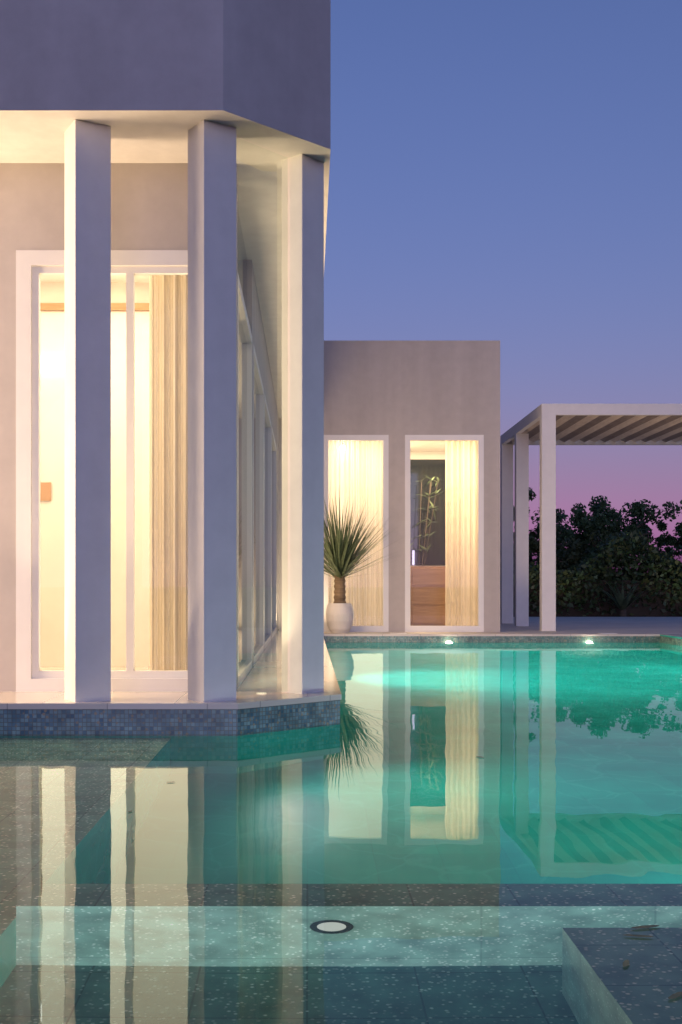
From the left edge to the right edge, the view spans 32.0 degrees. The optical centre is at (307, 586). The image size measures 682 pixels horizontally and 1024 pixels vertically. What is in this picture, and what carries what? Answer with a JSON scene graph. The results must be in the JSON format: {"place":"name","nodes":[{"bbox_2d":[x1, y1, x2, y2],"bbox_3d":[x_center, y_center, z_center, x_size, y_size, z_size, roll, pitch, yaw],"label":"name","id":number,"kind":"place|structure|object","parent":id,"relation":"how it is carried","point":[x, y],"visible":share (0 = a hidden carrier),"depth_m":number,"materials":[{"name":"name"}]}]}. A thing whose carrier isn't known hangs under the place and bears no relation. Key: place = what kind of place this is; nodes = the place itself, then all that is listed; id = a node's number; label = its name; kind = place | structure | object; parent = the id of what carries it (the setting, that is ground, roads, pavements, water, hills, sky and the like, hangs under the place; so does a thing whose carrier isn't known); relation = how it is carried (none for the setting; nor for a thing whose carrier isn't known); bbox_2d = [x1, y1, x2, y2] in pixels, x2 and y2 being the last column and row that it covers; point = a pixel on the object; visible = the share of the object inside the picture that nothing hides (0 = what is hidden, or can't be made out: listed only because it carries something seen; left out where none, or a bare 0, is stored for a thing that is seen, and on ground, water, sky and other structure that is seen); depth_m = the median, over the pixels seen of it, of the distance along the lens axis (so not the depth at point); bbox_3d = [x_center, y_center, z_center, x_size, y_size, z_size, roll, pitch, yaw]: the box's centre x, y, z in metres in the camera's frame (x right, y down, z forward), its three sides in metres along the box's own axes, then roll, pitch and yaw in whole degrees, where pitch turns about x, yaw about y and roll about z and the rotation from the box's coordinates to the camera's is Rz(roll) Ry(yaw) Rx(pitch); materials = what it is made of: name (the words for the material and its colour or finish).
{"place":"outdoors","nodes":[
{"label":"outdoors","id":0,"kind":"place"},
{"bbox_2d":[0,642,681,1023],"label":"water surface","id":1,"kind":"object","parent":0,"point":[390,848],"visible":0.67,"depth_m":3.94,"materials":[{"name":"teal liquid"}]},
{"bbox_2d":[128,756,681,998],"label":"fallen leaves","id":2,"kind":"object","parent":1,"relation":"on","point":[672,996],"visible":1,"depth_m":3.01,"materials":[{"name":"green plant"}]},
{"bbox_2d":[258,441,591,693],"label":"lamp fixtures","id":3,"kind":"object","parent":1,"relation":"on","point":[342,447],"visible":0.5,"depth_m":20.16,"materials":[{"name":"metal"}]},
{"bbox_2d":[278,0,681,629],"label":"sky","id":4,"kind":"structure","parent":0,"point":[509,172],"materials":[{"name":"blue"}]},
{"label":"ground","id":5,"kind":"structure","parent":0,"visible":0},
{"bbox_2d":[324,617,681,645],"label":"terrace","id":6,"kind":"structure","parent":5,"relation":"on","point":[610,629],"depth_m":19.31,"materials":[{"name":"stone"}]},
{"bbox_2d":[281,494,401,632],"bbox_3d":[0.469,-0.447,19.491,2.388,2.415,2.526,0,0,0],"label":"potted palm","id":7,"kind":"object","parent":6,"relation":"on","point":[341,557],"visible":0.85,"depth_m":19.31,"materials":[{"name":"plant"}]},
{"bbox_2d":[279,341,499,631],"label":"back building","id":8,"kind":"structure","parent":6,"relation":"on","point":[405,402],"depth_m":20.00,"materials":[{"name":"paint"}]},
{"bbox_2d":[328,441,382,625],"bbox_3d":[0.814,-0.961,20.350,1.203,3.282,0.032,0,0,0],"label":"curtain","id":9,"kind":"object","parent":8,"relation":"attached to","point":[355,468],"visible":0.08,"depth_m":20.35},
{"bbox_2d":[410,475,442,566],"bbox_3d":[1.987,-0.708,22.257,1.374,2.796,1.403,0,0,0],"label":"indoor plant","id":10,"kind":"object","parent":8,"relation":"on","point":[427,518],"visible":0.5,"depth_m":22.27,"materials":[{"name":"green plant"}]},
{"bbox_2d":[410,459,444,564],"bbox_3d":[2.301,-1.431,22.965,1.020,2.042,0.070,0,0,0],"label":"painting","id":11,"kind":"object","parent":8,"relation":"attached to","point":[420,469],"depth_m":22.93},
{"bbox_2d":[410,566,444,624],"bbox_3d":[2.301,0.165,21.440,0.920,1.050,0.520,0,0,0],"label":"dresser","id":12,"kind":"object","parent":8,"relation":"on","point":[427,595],"visible":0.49,"depth_m":21.18,"materials":[{"name":"brown wood"}]},
{"bbox_2d":[445,441,477,625],"bbox_3d":[2.653,-0.961,20.350,0.584,3.282,0.081,0,0,0],"label":"curtain","id":13,"kind":"object","parent":8,"relation":"attached to","point":[461,533],"visible":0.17,"depth_m":20.35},
{"bbox_2d":[500,404,681,630],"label":"pergola","id":14,"kind":"object","parent":6,"relation":"on","point":[546,415],"visible":0.98,"depth_m":22.90,"materials":[{"name":"paint"}]},
{"bbox_2d":[511,416,681,441],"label":"pergola roof slats","id":15,"kind":"object","parent":14,"relation":"attached to","point":[621,428],"visible":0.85,"depth_m":22.81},
{"bbox_2d":[513,528,557,562],"bbox_3d":[5.758,-0.686,35.679,3.347,3.165,2.912,0,0,0],"label":"tree","id":16,"kind":"object","parent":5,"relation":"on","point":[534,545],"visible":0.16,"depth_m":35.05,"materials":[{"name":"green plant"}]},
{"bbox_2d":[532,528,621,579],"bbox_3d":[7.323,-0.361,33.440,2.210,2.510,2.433,0,0,-21],"label":"tree","id":17,"kind":"object","parent":5,"relation":"on","point":[569,555],"visible":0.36,"depth_m":33.02,"materials":[{"name":"green plant"}]},
{"bbox_2d":[513,529,681,616],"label":"hedge","id":18,"kind":"object","parent":5,"relation":"on","point":[577,595],"visible":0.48,"depth_m":31.50,"materials":[{"name":"green plant"}]},
{"bbox_2d":[513,487,681,579],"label":"tree","id":19,"kind":"object","parent":5,"relation":"on","point":[600,518],"visible":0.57,"depth_m":35.24,"materials":[{"name":"green plant"}]},
{"bbox_2d":[596,577,659,616],"bbox_3d":[8.165,0.270,30.876,1.853,1.160,1.982,0,0,-36],"label":"plant","id":20,"kind":"object","parent":5,"relation":"on","point":[621,603],"visible":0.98,"depth_m":30.74,"materials":[{"name":"green plant"}]},
{"bbox_2d":[628,545,681,579],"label":"tree","id":21,"kind":"object","parent":5,"relation":"on","point":[670,551],"visible":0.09,"depth_m":33.43,"materials":[{"name":"green plant"}]},
{"bbox_2d":[637,521,681,554],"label":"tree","id":22,"kind":"object","parent":5,"relation":"on","point":[678,542],"visible":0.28,"depth_m":36.72,"materials":[{"name":"green plant"}]},
{"bbox_2d":[660,634,681,638],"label":"pool basin","id":23,"kind":"object","parent":5,"relation":"on","point":[678,636],"visible":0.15,"depth_m":18.52,"materials":[{"name":"tile"}]},
{"bbox_2d":[0,630,340,734],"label":"terrace floor","id":24,"kind":"structure","parent":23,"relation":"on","point":[250,709],"depth_m":7.16,"materials":[{"name":"tile"}]},
{"bbox_2d":[65,120,110,701],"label":"column","id":25,"kind":"structure","parent":24,"relation":"on","point":[87,411],"depth_m":7.26,"materials":[{"name":"white paint"}]},
{"bbox_2d":[0,0,330,690],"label":"house","id":26,"kind":"structure","parent":24,"relation":"on","point":[151,83],"depth_m":7.95,"materials":[{"name":"white paint"}]},
{"bbox_2d":[149,275,187,669],"bbox_3d":[-0.870,-0.985,8.270,0.460,3.350,0.081,0,0,0],"label":"curtain","id":27,"kind":"object","parent":26,"relation":"hanging from","point":[168,472],"visible":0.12,"depth_m":8.28,"materials":[{"name":"beige fabric"}]},
{"bbox_2d":[188,120,235,701],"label":"column","id":28,"kind":"structure","parent":24,"relation":"on","point":[211,411],"depth_m":7.28,"materials":[{"name":"white paint"}]},
{"bbox_2d":[282,154,323,693],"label":"column","id":29,"kind":"structure","parent":24,"relation":"on","point":[302,423],"depth_m":7.84,"materials":[{"name":"white paint"}]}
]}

